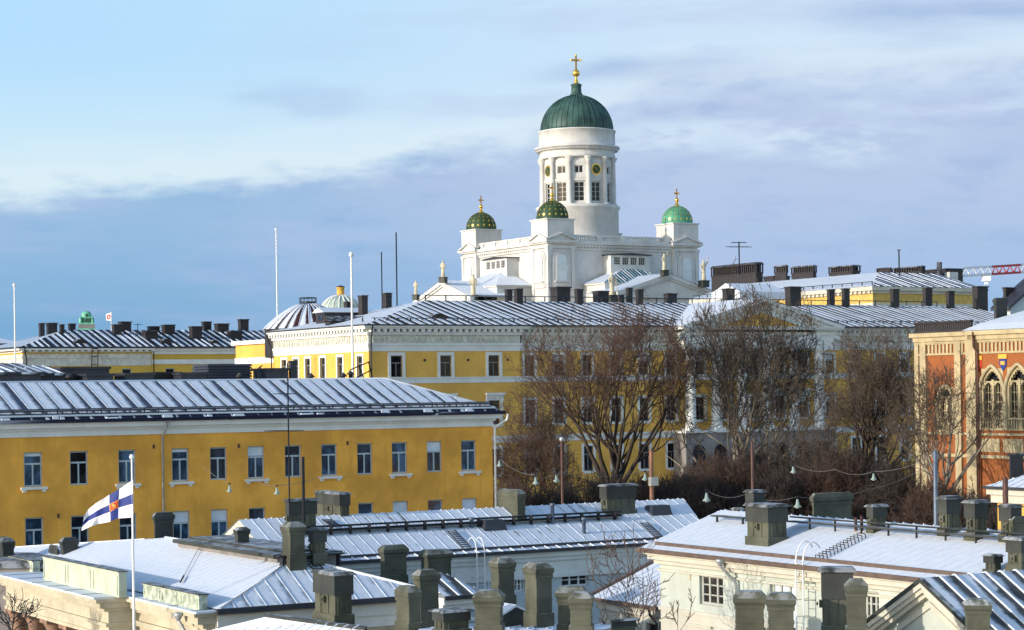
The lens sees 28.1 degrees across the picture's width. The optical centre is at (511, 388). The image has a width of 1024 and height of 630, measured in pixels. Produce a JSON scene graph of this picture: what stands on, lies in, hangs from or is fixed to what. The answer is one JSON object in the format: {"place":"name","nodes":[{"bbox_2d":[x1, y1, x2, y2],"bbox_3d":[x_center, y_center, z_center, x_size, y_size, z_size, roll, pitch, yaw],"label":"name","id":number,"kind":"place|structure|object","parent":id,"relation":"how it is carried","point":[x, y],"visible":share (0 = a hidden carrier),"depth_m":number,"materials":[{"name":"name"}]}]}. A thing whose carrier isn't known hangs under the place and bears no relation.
{"place":"outdoors","nodes":[
{"label":"outdoors","id":0,"kind":"place"},
{"bbox_2d":[0,319,264,379],"bbox_3d":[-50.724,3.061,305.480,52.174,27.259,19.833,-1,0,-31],"label":"yellow building","id":1,"kind":"structure","parent":0,"point":[121,347],"depth_m":295.31,"materials":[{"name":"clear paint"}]},
{"bbox_2d":[0,361,372,380],"bbox_3d":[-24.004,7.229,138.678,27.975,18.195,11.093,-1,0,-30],"label":"wing","id":2,"kind":"structure","parent":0,"point":[12,371],"depth_m":134.57,"materials":[{"name":"metal"}]},
{"bbox_2d":[0,377,508,546],"bbox_3d":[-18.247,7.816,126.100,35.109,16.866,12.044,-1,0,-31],"label":"ochre house","id":3,"kind":"structure","parent":0,"point":[371,445],"depth_m":121.43,"materials":[{"name":"paint"}]},
{"bbox_2d":[20,452,47,492],"bbox_3d":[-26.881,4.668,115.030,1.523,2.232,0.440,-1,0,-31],"label":"window","id":4,"kind":"structure","parent":3,"relation":"in","point":[32,460],"depth_m":115.16,"materials":[{"name":"blue glass"}]},
{"bbox_2d":[25,517,42,545],"bbox_3d":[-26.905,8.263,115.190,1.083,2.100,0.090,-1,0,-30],"label":"window","id":5,"kind":"structure","parent":3,"relation":"in","point":[33,526],"depth_m":115.19,"materials":[{"name":"blue glass"}]},
{"bbox_2d":[70,451,87,484],"bbox_3d":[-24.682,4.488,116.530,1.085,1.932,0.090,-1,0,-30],"label":"window","id":6,"kind":"structure","parent":3,"relation":"in","point":[78,459],"depth_m":116.54,"materials":[{"name":"black glass"}]},
{"bbox_2d":[71,515,88,541],"bbox_3d":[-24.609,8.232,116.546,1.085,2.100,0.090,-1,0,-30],"label":"window","id":7,"kind":"structure","parent":3,"relation":"in","point":[76,521],"depth_m":116.54,"materials":[{"name":"black glass"}]},
{"bbox_2d":[115,449,140,488],"bbox_3d":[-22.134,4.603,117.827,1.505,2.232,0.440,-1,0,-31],"label":"window","id":8,"kind":"structure","parent":3,"relation":"in","point":[124,462],"depth_m":117.95,"materials":[{"name":"blue glass"}]},
{"bbox_2d":[120,513,135,539],"bbox_3d":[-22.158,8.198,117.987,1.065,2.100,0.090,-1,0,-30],"label":"window","id":9,"kind":"structure","parent":3,"relation":"in","point":[125,523],"depth_m":117.97,"materials":[{"name":"black glass"}]},
{"bbox_2d":[169,448,193,486],"bbox_3d":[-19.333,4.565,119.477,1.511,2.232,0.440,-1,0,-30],"label":"window","id":10,"kind":"structure","parent":3,"relation":"in","point":[179,455],"depth_m":119.63,"materials":[{"name":"blue glass"}]},
{"bbox_2d":[173,511,189,538],"bbox_3d":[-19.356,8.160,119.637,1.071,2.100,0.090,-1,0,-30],"label":"window","id":11,"kind":"structure","parent":3,"relation":"in","point":[181,521],"depth_m":119.63,"materials":[{"name":"blue glass"}]},
{"bbox_2d":[210,447,226,479],"bbox_3d":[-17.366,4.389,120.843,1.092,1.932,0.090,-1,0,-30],"label":"window","id":12,"kind":"structure","parent":3,"relation":"in","point":[217,455],"depth_m":120.83,"materials":[{"name":"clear glass"}]},
{"bbox_2d":[211,509,227,535],"bbox_3d":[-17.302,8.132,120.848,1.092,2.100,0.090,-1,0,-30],"label":"window","id":13,"kind":"structure","parent":3,"relation":"in","point":[219,523],"depth_m":120.83,"materials":[{"name":"blue glass"}]},
{"bbox_2d":[249,507,264,518],"bbox_3d":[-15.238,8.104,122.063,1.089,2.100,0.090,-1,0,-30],"label":"window","id":14,"kind":"structure","parent":3,"relation":"in","point":[254,513],"depth_m":122.11,"materials":[{"name":"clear glass"}]},
{"bbox_2d":[245,446,269,483],"bbox_3d":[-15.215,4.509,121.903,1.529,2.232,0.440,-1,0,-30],"label":"window","id":15,"kind":"structure","parent":3,"relation":"in","point":[255,453],"depth_m":122.05,"materials":[{"name":"blue glass"}]},
{"bbox_2d":[285,445,300,476],"bbox_3d":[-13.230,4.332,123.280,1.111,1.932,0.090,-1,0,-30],"label":"window","id":16,"kind":"structure","parent":3,"relation":"in","point":[295,450],"depth_m":123.33,"materials":[{"name":"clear glass"}]},
{"bbox_2d":[319,444,342,480],"bbox_3d":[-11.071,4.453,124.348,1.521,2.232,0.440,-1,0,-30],"label":"window","id":17,"kind":"structure","parent":3,"relation":"in","point":[329,459],"depth_m":124.48,"materials":[{"name":"blue glass"}]},
{"bbox_2d":[357,443,371,474],"bbox_3d":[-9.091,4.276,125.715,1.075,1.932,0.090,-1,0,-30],"label":"window","id":18,"kind":"structure","parent":3,"relation":"in","point":[364,450],"depth_m":125.74,"materials":[{"name":"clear glass"}]},
{"bbox_2d":[358,502,372,513],"bbox_3d":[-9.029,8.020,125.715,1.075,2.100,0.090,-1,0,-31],"label":"window","id":19,"kind":"structure","parent":3,"relation":"in","point":[365,508],"depth_m":125.77,"materials":[{"name":"blue glass"}]},
{"bbox_2d":[393,501,407,511],"bbox_3d":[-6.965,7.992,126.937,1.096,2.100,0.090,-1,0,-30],"label":"window","id":20,"kind":"structure","parent":3,"relation":"in","point":[398,506],"depth_m":126.97,"materials":[{"name":"white glass"}]},
{"bbox_2d":[389,442,412,478],"bbox_3d":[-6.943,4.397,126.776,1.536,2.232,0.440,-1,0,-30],"label":"window","id":21,"kind":"structure","parent":3,"relation":"in","point":[399,456],"depth_m":126.91,"materials":[{"name":"blue glass"}]},
{"bbox_2d":[427,441,440,471],"bbox_3d":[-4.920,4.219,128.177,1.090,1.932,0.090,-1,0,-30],"label":"window","id":22,"kind":"structure","parent":3,"relation":"in","point":[433,447],"depth_m":128.19,"materials":[{"name":"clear glass"}]},
{"bbox_2d":[428,499,441,510],"bbox_3d":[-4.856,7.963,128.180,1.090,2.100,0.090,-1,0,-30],"label":"window","id":23,"kind":"structure","parent":3,"relation":"in","point":[432,504],"depth_m":128.22,"materials":[{"name":"grey glass"}]},
{"bbox_2d":[462,498,475,508],"bbox_3d":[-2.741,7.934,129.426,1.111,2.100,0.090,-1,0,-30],"label":"window","id":24,"kind":"structure","parent":3,"relation":"in","point":[470,503],"depth_m":129.44,"materials":[{"name":"white glass"}]},
{"bbox_2d":[459,440,481,475],"bbox_3d":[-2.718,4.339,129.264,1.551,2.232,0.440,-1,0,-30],"label":"window","id":25,"kind":"structure","parent":3,"relation":"in","point":[468,464],"depth_m":129.41,"materials":[{"name":"blue glass"}]},
{"bbox_2d":[213,568,366,629],"bbox_3d":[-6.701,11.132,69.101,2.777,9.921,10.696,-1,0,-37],"label":"house","id":26,"kind":"structure","parent":0,"point":[333,589],"depth_m":69.03,"materials":[{"name":"grey stone"}]},
{"bbox_2d":[322,285,357,307],"bbox_3d":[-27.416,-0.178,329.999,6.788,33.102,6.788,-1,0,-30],"label":"domed hall","id":27,"kind":"structure","parent":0,"point":[337,300],"depth_m":328.18,"materials":[{"name":"beige paint"}]},
{"bbox_2d":[378,544,453,584],"bbox_3d":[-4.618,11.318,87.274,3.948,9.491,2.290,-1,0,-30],"label":"chimneys","id":28,"kind":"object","parent":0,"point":[393,560],"depth_m":86.56,"materials":[{"name":"concrete"}]},
{"bbox_2d":[0,0,1023,340],"label":"sky","id":29,"kind":"structure","parent":0,"point":[153,153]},
{"bbox_2d":[394,557,639,629],"bbox_3d":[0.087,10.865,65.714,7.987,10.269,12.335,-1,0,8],"label":"house","id":30,"kind":"structure","parent":0,"point":[496,607],"depth_m":66.42,"materials":[{"name":"paint"}]},
{"bbox_2d":[493,472,540,507],"bbox_3d":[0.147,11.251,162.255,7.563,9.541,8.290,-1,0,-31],"label":"bare shrub","id":31,"kind":"object","parent":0,"point":[517,485],"visible":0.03,"depth_m":161.79,"materials":[{"name":"brown plant"}]},
{"bbox_2d":[492,388,588,496],"bbox_3d":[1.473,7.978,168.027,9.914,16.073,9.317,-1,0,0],"label":"bare tree","id":32,"kind":"object","parent":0,"point":[543,441],"visible":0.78,"depth_m":166.85,"materials":[{"name":"brown plant"}]},
{"bbox_2d":[413,54,711,302],"bbox_3d":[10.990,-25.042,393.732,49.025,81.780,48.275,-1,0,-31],"label":"cathedral","id":33,"kind":"structure","parent":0,"point":[575,240],"depth_m":395.02,"materials":[{"name":"white paint"}]},
{"bbox_2d":[468,274,478,300],"bbox_3d":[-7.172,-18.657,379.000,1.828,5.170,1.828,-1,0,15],"label":"statue","id":34,"kind":"object","parent":33,"relation":"on","point":[473,281],"visible":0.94,"depth_m":378.68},
{"bbox_2d":[558,182,565,201],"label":"window","id":35,"kind":"structure","parent":33,"relation":"in","point":[561,186],"depth_m":397.50,"materials":[{"name":"grey glass"}]},
{"bbox_2d":[574,182,583,200],"bbox_3d":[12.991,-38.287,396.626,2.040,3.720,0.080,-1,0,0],"label":"window","id":36,"kind":"structure","parent":33,"relation":"in","point":[578,186],"depth_m":396.67,"materials":[{"name":"grey glass"}]},
{"bbox_2d":[592,182,599,200],"bbox_3d":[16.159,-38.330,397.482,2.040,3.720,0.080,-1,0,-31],"label":"window","id":37,"kind":"structure","parent":33,"relation":"in","point":[595,185],"depth_m":397.59,"materials":[{"name":"grey glass"}]},
{"bbox_2d":[608,273,618,301],"bbox_3d":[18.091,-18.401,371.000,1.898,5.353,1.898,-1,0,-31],"label":"statue","id":38,"kind":"object","parent":33,"relation":"on","point":[611,280],"visible":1,"depth_m":370.64,"materials":[{"name":"stone"}]},
{"bbox_2d":[698,258,709,286],"bbox_3d":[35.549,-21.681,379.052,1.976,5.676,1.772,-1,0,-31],"label":"statue","id":39,"kind":"object","parent":33,"relation":"on","point":[703,282],"visible":1,"depth_m":378.65,"materials":[{"name":"stone"}]},
{"bbox_2d":[231,286,993,501],"bbox_3d":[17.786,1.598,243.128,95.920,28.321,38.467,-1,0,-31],"label":"palace","id":40,"kind":"structure","parent":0,"point":[458,348],"depth_m":221.56,"materials":[{"name":"yellow paint"}]},
{"bbox_2d":[319,355,326,377],"bbox_3d":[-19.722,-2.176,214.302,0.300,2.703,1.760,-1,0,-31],"label":"window","id":41,"kind":"structure","parent":40,"relation":"in","point":[324,367],"depth_m":214.62,"materials":[{"name":"white glass"}]},
{"bbox_2d":[336,354,343,377],"bbox_3d":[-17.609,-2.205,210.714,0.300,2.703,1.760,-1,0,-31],"label":"window","id":42,"kind":"structure","parent":40,"relation":"in","point":[341,356],"depth_m":211.08,"materials":[{"name":"white glass"}]},
{"bbox_2d":[355,353,363,377],"bbox_3d":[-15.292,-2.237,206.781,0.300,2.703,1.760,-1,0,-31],"label":"window","id":43,"kind":"structure","parent":40,"relation":"in","point":[361,355],"depth_m":207.05,"materials":[{"name":"white glass"}]},
{"bbox_2d":[388,352,405,379],"bbox_3d":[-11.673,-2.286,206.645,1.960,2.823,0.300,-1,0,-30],"label":"window","id":44,"kind":"structure","parent":40,"relation":"in","point":[396,360],"depth_m":206.70,"materials":[{"name":"white glass"}]},
{"bbox_2d":[437,352,454,379],"bbox_3d":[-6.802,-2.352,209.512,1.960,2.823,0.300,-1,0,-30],"label":"window","id":45,"kind":"structure","parent":40,"relation":"in","point":[445,360],"depth_m":209.59,"materials":[{"name":"clear glass"}]},
{"bbox_2d":[485,352,501,378],"bbox_3d":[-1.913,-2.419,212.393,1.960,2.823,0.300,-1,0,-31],"label":"window","id":46,"kind":"structure","parent":40,"relation":"in","point":[493,360],"depth_m":212.48,"materials":[{"name":"clear glass"}]},
{"bbox_2d":[485,393,505,427],"bbox_3d":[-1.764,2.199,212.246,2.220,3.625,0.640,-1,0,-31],"label":"window","id":47,"kind":"structure","parent":40,"relation":"in","point":[490,397],"depth_m":212.48,"materials":[{"name":"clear glass"}]},
{"bbox_2d":[522,353,536,377],"bbox_3d":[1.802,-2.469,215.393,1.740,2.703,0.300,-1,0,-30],"label":"window","id":48,"kind":"structure","parent":40,"relation":"in","point":[523,357],"depth_m":215.46,"materials":[{"name":"clear glass"}]},
{"bbox_2d":[582,443,595,473],"bbox_3d":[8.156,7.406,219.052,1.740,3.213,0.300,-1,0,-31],"label":"window","id":49,"kind":"structure","parent":40,"relation":"in","point":[587,463],"depth_m":219.12,"materials":[{"name":"clear glass"}]},
{"bbox_2d":[609,396,622,423],"bbox_3d":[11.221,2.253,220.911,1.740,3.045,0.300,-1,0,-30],"label":"window","id":50,"kind":"structure","parent":40,"relation":"in","point":[618,402],"depth_m":221.00,"materials":[{"name":"clear glass"}]},
{"bbox_2d":[638,442,651,470],"bbox_3d":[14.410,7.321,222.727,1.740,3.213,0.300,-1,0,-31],"label":"window","id":51,"kind":"structure","parent":40,"relation":"in","point":[643,465],"depth_m":222.84,"materials":[{"name":"clear glass"}]},
{"bbox_2d":[665,441,673,469],"bbox_3d":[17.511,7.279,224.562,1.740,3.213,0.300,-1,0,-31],"label":"window","id":52,"kind":"structure","parent":40,"relation":"in","point":[669,448],"depth_m":224.59,"materials":[{"name":"clear glass"}]},
{"bbox_2d":[696,394,706,421],"bbox_3d":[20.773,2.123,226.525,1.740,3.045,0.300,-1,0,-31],"label":"window","id":53,"kind":"structure","parent":40,"relation":"in","point":[701,411],"depth_m":226.68,"materials":[{"name":"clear glass"}]},
{"bbox_2d":[721,288,735,300],"bbox_3d":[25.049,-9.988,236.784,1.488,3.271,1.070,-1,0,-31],"label":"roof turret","id":54,"kind":"object","parent":40,"relation":"on","point":[725,292],"visible":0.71,"depth_m":236.44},
{"bbox_2d":[584,520,695,629],"bbox_3d":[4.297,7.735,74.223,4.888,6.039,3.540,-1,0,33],"label":"bare bush","id":55,"kind":"object","parent":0,"point":[628,585],"visible":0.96,"depth_m":74.10,"materials":[{"name":"brown plant"}]},
{"bbox_2d":[732,566,867,629],"bbox_3d":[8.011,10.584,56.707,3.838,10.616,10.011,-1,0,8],"label":"chimneys","id":56,"kind":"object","parent":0,"point":[842,603],"depth_m":59.97,"materials":[{"name":"paint"}]},
{"bbox_2d":[909,298,1023,516],"bbox_3d":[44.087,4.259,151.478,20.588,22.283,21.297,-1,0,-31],"label":"brick house","id":57,"kind":"structure","parent":0,"point":[994,348],"depth_m":149.22,"materials":[{"name":"brick"}]},
{"bbox_2d":[935,385,954,431],"bbox_3d":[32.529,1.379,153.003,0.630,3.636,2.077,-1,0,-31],"label":"window","id":58,"kind":"structure","parent":57,"relation":"in","point":[944,408],"depth_m":153.01,"materials":[{"name":"stone"}]},
{"bbox_2d":[979,364,1003,429],"bbox_3d":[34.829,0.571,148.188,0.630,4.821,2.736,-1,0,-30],"label":"window","id":59,"kind":"structure","parent":57,"relation":"in","point":[995,377],"depth_m":148.26,"materials":[{"name":"glass"}]},
{"bbox_2d":[1003,362,1023,430],"bbox_3d":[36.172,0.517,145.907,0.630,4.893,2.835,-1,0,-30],"label":"window","id":60,"kind":"structure","parent":57,"relation":"in","point":[1013,387],"depth_m":146.53,"materials":[{"name":"stone"}]},
{"bbox_2d":[982,453,1023,529],"bbox_3d":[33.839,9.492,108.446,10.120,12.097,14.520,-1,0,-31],"label":"house","id":61,"kind":"structure","parent":0,"point":[1015,485],"depth_m":111.64,"materials":[{"name":"beige paint"}]},
{"label":"ground","id":62,"kind":"structure","parent":0,"visible":0},
{"bbox_2d":[13,283,15,362],"bbox_3d":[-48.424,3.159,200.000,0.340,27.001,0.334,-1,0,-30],"label":"flagpole","id":63,"kind":"object","parent":62,"relation":"on","point":[14,284],"visible":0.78,"depth_m":199.94,"materials":[{"name":"metal"}]},
{"bbox_2d":[0,590,41,629],"bbox_3d":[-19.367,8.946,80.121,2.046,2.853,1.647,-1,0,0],"label":"bare bush","id":64,"kind":"object","parent":62,"relation":"on","point":[29,610],"visible":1,"depth_m":80.04,"materials":[{"name":"brown plant"}]},
{"bbox_2d":[78,311,94,329],"bbox_3d":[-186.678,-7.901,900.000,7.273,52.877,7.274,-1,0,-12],"label":"cupola","id":65,"kind":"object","parent":62,"relation":"on","point":[86,320],"depth_m":897.07,"materials":[{"name":"metal"}]},
{"bbox_2d":[0,512,174,629],"bbox_3d":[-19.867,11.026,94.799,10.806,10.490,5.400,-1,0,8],"label":"shed","id":66,"kind":"structure","parent":62,"relation":"on","point":[163,524],"depth_m":95.02,"materials":[{"name":"grey stone"}]},
{"bbox_2d":[129,454,135,629],"bbox_3d":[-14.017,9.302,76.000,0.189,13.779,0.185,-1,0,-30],"label":"flagpole","id":67,"kind":"object","parent":62,"relation":"on","point":[131,456],"visible":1,"depth_m":75.96,"materials":[{"name":"metal"}]},
{"bbox_2d":[82,480,132,529],"bbox_3d":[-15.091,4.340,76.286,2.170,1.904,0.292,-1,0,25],"label":"flag","id":68,"kind":"object","parent":67,"relation":"attached to","point":[117,504],"visible":1,"depth_m":76.17,"materials":[{"name":"white fabric"}]},
{"bbox_2d":[0,521,440,629],"bbox_3d":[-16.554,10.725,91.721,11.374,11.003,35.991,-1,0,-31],"label":"guard house","id":69,"kind":"structure","parent":62,"relation":"on","point":[87,586],"depth_m":80.27,"materials":[{"name":"beige paint"}]},
{"bbox_2d":[270,363,303,517],"bbox_3d":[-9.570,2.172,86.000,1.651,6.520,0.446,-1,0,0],"label":"antenna mast","id":70,"kind":"object","parent":69,"relation":"on","point":[287,393],"visible":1,"depth_m":85.97,"materials":[{"name":"black metal"}]},
{"bbox_2d":[302,457,304,522],"bbox_3d":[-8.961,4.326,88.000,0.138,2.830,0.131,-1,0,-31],"label":"antenna mast","id":71,"kind":"object","parent":69,"relation":"on","point":[303,489],"visible":1,"depth_m":87.95,"materials":[{"name":"black metal"}]},
{"bbox_2d":[173,527,342,565],"bbox_3d":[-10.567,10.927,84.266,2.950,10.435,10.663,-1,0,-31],"label":"range","id":72,"kind":"structure","parent":62,"relation":"on","point":[239,542],"depth_m":83.97,"materials":[{"name":"stone"}]},
{"bbox_2d":[349,252,353,377],"bbox_3d":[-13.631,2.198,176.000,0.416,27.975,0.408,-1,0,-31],"label":"flagpole","id":73,"kind":"object","parent":62,"relation":"on","point":[351,254],"visible":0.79,"depth_m":175.92,"materials":[{"name":"metal"}]},
{"bbox_2d":[438,572,477,623],"bbox_3d":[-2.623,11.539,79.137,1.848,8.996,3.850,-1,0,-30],"label":"annex","id":74,"kind":"object","parent":62,"relation":"on","point":[455,592],"visible":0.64,"depth_m":77.76,"materials":[{"name":"metal"}]},
{"bbox_2d":[222,483,698,623],"bbox_3d":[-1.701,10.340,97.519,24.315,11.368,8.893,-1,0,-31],"label":"long house","id":75,"kind":"structure","parent":62,"relation":"on","point":[475,540],"depth_m":95.29,"materials":[{"name":"grey metal"}]},
{"bbox_2d":[562,575,586,585],"bbox_3d":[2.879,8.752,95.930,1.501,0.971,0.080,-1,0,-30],"label":"window","id":76,"kind":"structure","parent":75,"relation":"in","point":[570,580],"depth_m":95.98,"materials":[{"name":"clear glass"}]},
{"bbox_2d":[525,482,589,505],"bbox_3d":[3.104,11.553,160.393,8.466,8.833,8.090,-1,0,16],"label":"bare shrub","id":77,"kind":"object","parent":62,"relation":"on","point":[547,500],"visible":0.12,"depth_m":159.07,"materials":[{"name":"brown plant"}]},
{"bbox_2d":[559,437,563,503],"bbox_3d":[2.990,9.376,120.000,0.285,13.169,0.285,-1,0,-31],"label":"pole","id":78,"kind":"object","parent":62,"relation":"on","point":[561,439],"visible":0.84,"depth_m":119.94,"materials":[{"name":"metal"}]},
{"bbox_2d":[550,461,615,502],"bbox_3d":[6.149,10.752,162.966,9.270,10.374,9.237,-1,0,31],"label":"bare shrub","id":79,"kind":"object","parent":62,"relation":"on","point":[592,494],"visible":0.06,"depth_m":161.89,"materials":[{"name":"brown plant"}]},
{"bbox_2d":[503,288,713,483],"bbox_3d":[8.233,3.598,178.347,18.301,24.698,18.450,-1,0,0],"label":"bare tree","id":80,"kind":"object","parent":62,"relation":"on","point":[612,365],"visible":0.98,"depth_m":177.31,"materials":[{"name":"brown plant"}]},
{"bbox_2d":[590,559,660,629],"bbox_3d":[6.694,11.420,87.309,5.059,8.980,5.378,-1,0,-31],"label":"lean to","id":81,"kind":"object","parent":62,"relation":"on","point":[612,610],"visible":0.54,"depth_m":87.15,"materials":[{"name":"beige paint"}]},
{"bbox_2d":[594,471,664,502],"bbox_3d":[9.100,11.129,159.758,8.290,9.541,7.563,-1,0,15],"label":"bare shrub","id":82,"kind":"object","parent":62,"relation":"on","point":[646,494],"visible":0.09,"depth_m":159.16,"materials":[{"name":"brown plant"}]},
{"bbox_2d":[648,449,658,499],"bbox_3d":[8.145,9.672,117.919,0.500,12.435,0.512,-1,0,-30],"label":"pole","id":83,"kind":"object","parent":62,"relation":"on","point":[653,481],"visible":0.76,"depth_m":117.89,"materials":[{"name":"metal"}]},
{"bbox_2d":[632,468,707,518],"bbox_3d":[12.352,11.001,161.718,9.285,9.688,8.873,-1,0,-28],"label":"bare shrub","id":84,"kind":"object","parent":62,"relation":"on","point":[660,483],"visible":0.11,"depth_m":161.26,"materials":[{"name":"brown plant"}]},
{"bbox_2d":[642,455,744,519],"bbox_3d":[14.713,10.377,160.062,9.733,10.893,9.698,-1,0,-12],"label":"bare shrub","id":85,"kind":"object","parent":62,"relation":"on","point":[686,492],"visible":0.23,"depth_m":158.84,"materials":[{"name":"brown plant"}]},
{"bbox_2d":[670,451,743,488],"bbox_3d":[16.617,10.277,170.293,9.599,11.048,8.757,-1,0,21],"label":"bare shrub","id":86,"kind":"object","parent":62,"relation":"on","point":[698,469],"visible":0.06,"depth_m":169.84,"materials":[{"name":"brown plant"}]},
{"bbox_2d":[688,448,780,516],"bbox_3d":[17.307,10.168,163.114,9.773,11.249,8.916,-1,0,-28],"label":"bare shrub","id":87,"kind":"object","parent":62,"relation":"on","point":[729,475],"visible":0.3,"depth_m":161.98,"materials":[{"name":"brown plant"}]},
{"bbox_2d":[646,257,842,473],"bbox_3d":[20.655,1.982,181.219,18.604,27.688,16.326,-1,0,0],"label":"bare tree","id":88,"kind":"object","parent":62,"relation":"on","point":[744,365],"visible":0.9,"depth_m":179.41,"materials":[{"name":"brown plant"}]},
{"bbox_2d":[751,441,753,488],"bbox_3d":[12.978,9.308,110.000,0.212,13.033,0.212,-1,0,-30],"label":"pole","id":89,"kind":"object","parent":62,"relation":"on","point":[752,467],"visible":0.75,"depth_m":109.94,"materials":[{"name":"metal"}]},
{"bbox_2d":[714,430,797,493],"bbox_3d":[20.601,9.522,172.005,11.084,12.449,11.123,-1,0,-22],"label":"bare shrub","id":90,"kind":"object","parent":62,"relation":"on","point":[765,456],"visible":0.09,"depth_m":170.78,"materials":[{"name":"brown plant"}]},
{"bbox_2d":[712,464,812,515],"bbox_3d":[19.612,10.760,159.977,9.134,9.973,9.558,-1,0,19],"label":"bare shrub","id":91,"kind":"object","parent":62,"relation":"on","point":[779,487],"visible":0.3,"depth_m":158.87,"materials":[{"name":"brown plant"}]},
{"bbox_2d":[761,449,833,515],"bbox_3d":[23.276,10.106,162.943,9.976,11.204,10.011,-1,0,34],"label":"bare shrub","id":92,"kind":"object","parent":62,"relation":"on","point":[803,475],"visible":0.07,"depth_m":162.67,"materials":[{"name":"brown plant"}]},
{"bbox_2d":[756,441,851,481],"bbox_3d":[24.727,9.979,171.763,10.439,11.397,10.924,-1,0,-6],"label":"bare shrub","id":93,"kind":"object","parent":62,"relation":"on","point":[796,457],"visible":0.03,"depth_m":172.00,"materials":[{"name":"brown plant"}]},
{"bbox_2d":[758,407,861,488],"bbox_3d":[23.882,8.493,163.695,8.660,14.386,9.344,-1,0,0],"label":"bare tree","id":94,"kind":"object","parent":62,"relation":"on","point":[828,452],"visible":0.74,"depth_m":163.11,"materials":[{"name":"brown plant"}]},
{"bbox_2d":[636,489,1023,629],"bbox_3d":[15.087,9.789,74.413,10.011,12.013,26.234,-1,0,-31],"label":"snow roof house","id":95,"kind":"structure","parent":62,"relation":"on","point":[715,562],"depth_m":75.31,"materials":[{"name":"snow"}]},
{"bbox_2d":[702,576,722,606],"bbox_3d":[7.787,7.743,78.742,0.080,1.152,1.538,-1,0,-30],"label":"window","id":96,"kind":"structure","parent":95,"relation":"in","point":[712,587],"depth_m":78.88,"materials":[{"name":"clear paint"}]},
{"bbox_2d":[773,584,794,622],"bbox_3d":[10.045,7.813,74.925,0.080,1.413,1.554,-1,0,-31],"label":"window","id":97,"kind":"structure","parent":95,"relation":"in","point":[776,588],"depth_m":75.07,"materials":[{"name":"clear paint"}]},
{"bbox_2d":[866,591,878,618],"bbox_3d":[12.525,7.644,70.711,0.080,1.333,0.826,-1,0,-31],"label":"window","id":98,"kind":"structure","parent":95,"relation":"in","point":[872,603],"depth_m":70.79,"materials":[{"name":"clear paint"}]},
{"bbox_2d":[689,262,973,307],"bbox_3d":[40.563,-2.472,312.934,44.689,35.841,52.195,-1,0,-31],"label":"chancellery","id":99,"kind":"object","parent":62,"relation":"on","point":[910,282],"visible":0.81,"depth_m":300.74,"materials":[{"name":"beige paint"}]},
{"bbox_2d":[790,449,891,519],"bbox_3d":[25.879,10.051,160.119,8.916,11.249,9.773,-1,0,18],"label":"bare shrub","id":100,"kind":"object","parent":62,"relation":"on","point":[844,482],"visible":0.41,"depth_m":159.07,"materials":[{"name":"brown plant"}]},
{"bbox_2d":[811,441,890,474],"bbox_3d":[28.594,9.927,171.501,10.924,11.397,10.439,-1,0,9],"label":"bare shrub","id":101,"kind":"object","parent":62,"relation":"on","point":[867,459],"visible":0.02,"depth_m":172.29,"materials":[{"name":"brown plant"}]},
{"bbox_2d":[810,317,914,465],"bbox_3d":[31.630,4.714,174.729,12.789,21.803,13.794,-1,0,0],"label":"bare tree","id":102,"kind":"object","parent":62,"relation":"on","point":[878,370],"visible":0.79,"depth_m":172.88,"materials":[{"name":"brown plant"}]},
{"bbox_2d":[834,455,912,512],"bbox_3d":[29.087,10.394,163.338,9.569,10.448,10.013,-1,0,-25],"label":"bare shrub","id":103,"kind":"object","parent":62,"relation":"on","point":[877,466],"visible":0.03,"depth_m":161.38,"materials":[{"name":"brown plant"}]},
{"bbox_2d":[842,442,923,523],"bbox_3d":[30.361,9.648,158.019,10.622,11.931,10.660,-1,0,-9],"label":"bare shrub","id":104,"kind":"object","parent":62,"relation":"on","point":[896,495],"visible":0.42,"depth_m":156.24,"materials":[{"name":"brown plant"}]},
{"bbox_2d":[933,450,937,524],"bbox_3d":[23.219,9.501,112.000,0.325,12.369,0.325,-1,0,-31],"label":"pole","id":105,"kind":"object","parent":62,"relation":"on","point":[935,482],"visible":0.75,"depth_m":111.90,"materials":[{"name":"grey metal"}]},
{"bbox_2d":[885,468,988,527],"bbox_3d":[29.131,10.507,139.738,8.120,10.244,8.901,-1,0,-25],"label":"bare shrub","id":106,"kind":"object","parent":62,"relation":"on","point":[920,510],"visible":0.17,"depth_m":139.35,"materials":[{"name":"brown plant"}]},
{"bbox_2d":[863,347,1023,489],"bbox_3d":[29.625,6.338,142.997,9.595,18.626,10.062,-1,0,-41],"label":"bare tree","id":107,"kind":"object","parent":62,"relation":"on","point":[947,472],"visible":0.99,"depth_m":142.41,"materials":[{"name":"brown plant"}]},
{"bbox_2d":[866,569,1023,629],"bbox_3d":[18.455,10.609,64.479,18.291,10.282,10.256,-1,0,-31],"label":"gable house","id":108,"kind":"structure","parent":62,"relation":"on","point":[985,600],"depth_m":60.91,"materials":[{"name":"white paint"}]},
{"bbox_2d":[914,481,997,529],"bbox_3d":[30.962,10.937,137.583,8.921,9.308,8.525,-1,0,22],"label":"bare shrub","id":109,"kind":"object","parent":62,"relation":"on","point":[994,521],"visible":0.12,"depth_m":137.74,"materials":[{"name":"brown plant"}]},
{"bbox_2d":[962,264,1023,284],"bbox_3d":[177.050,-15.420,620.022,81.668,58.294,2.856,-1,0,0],"label":"tower crane","id":110,"kind":"object","parent":62,"relation":"on","point":[985,277],"visible":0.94,"depth_m":619.30,"materials":[{"name":"metal"}]},
{"bbox_2d":[1002,476,1007,503],"bbox_3d":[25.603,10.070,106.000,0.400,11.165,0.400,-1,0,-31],"label":"pole","id":111,"kind":"object","parent":62,"relation":"on","point":[1005,488],"visible":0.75,"depth_m":105.88,"materials":[{"name":"metal"}]},
{"bbox_2d":[991,279,1023,314],"bbox_3d":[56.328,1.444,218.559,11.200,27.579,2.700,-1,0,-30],"label":"grey house","id":112,"kind":"structure","parent":62,"relation":"on","point":[1014,296],"depth_m":216.16,"materials":[{"name":"metal"}]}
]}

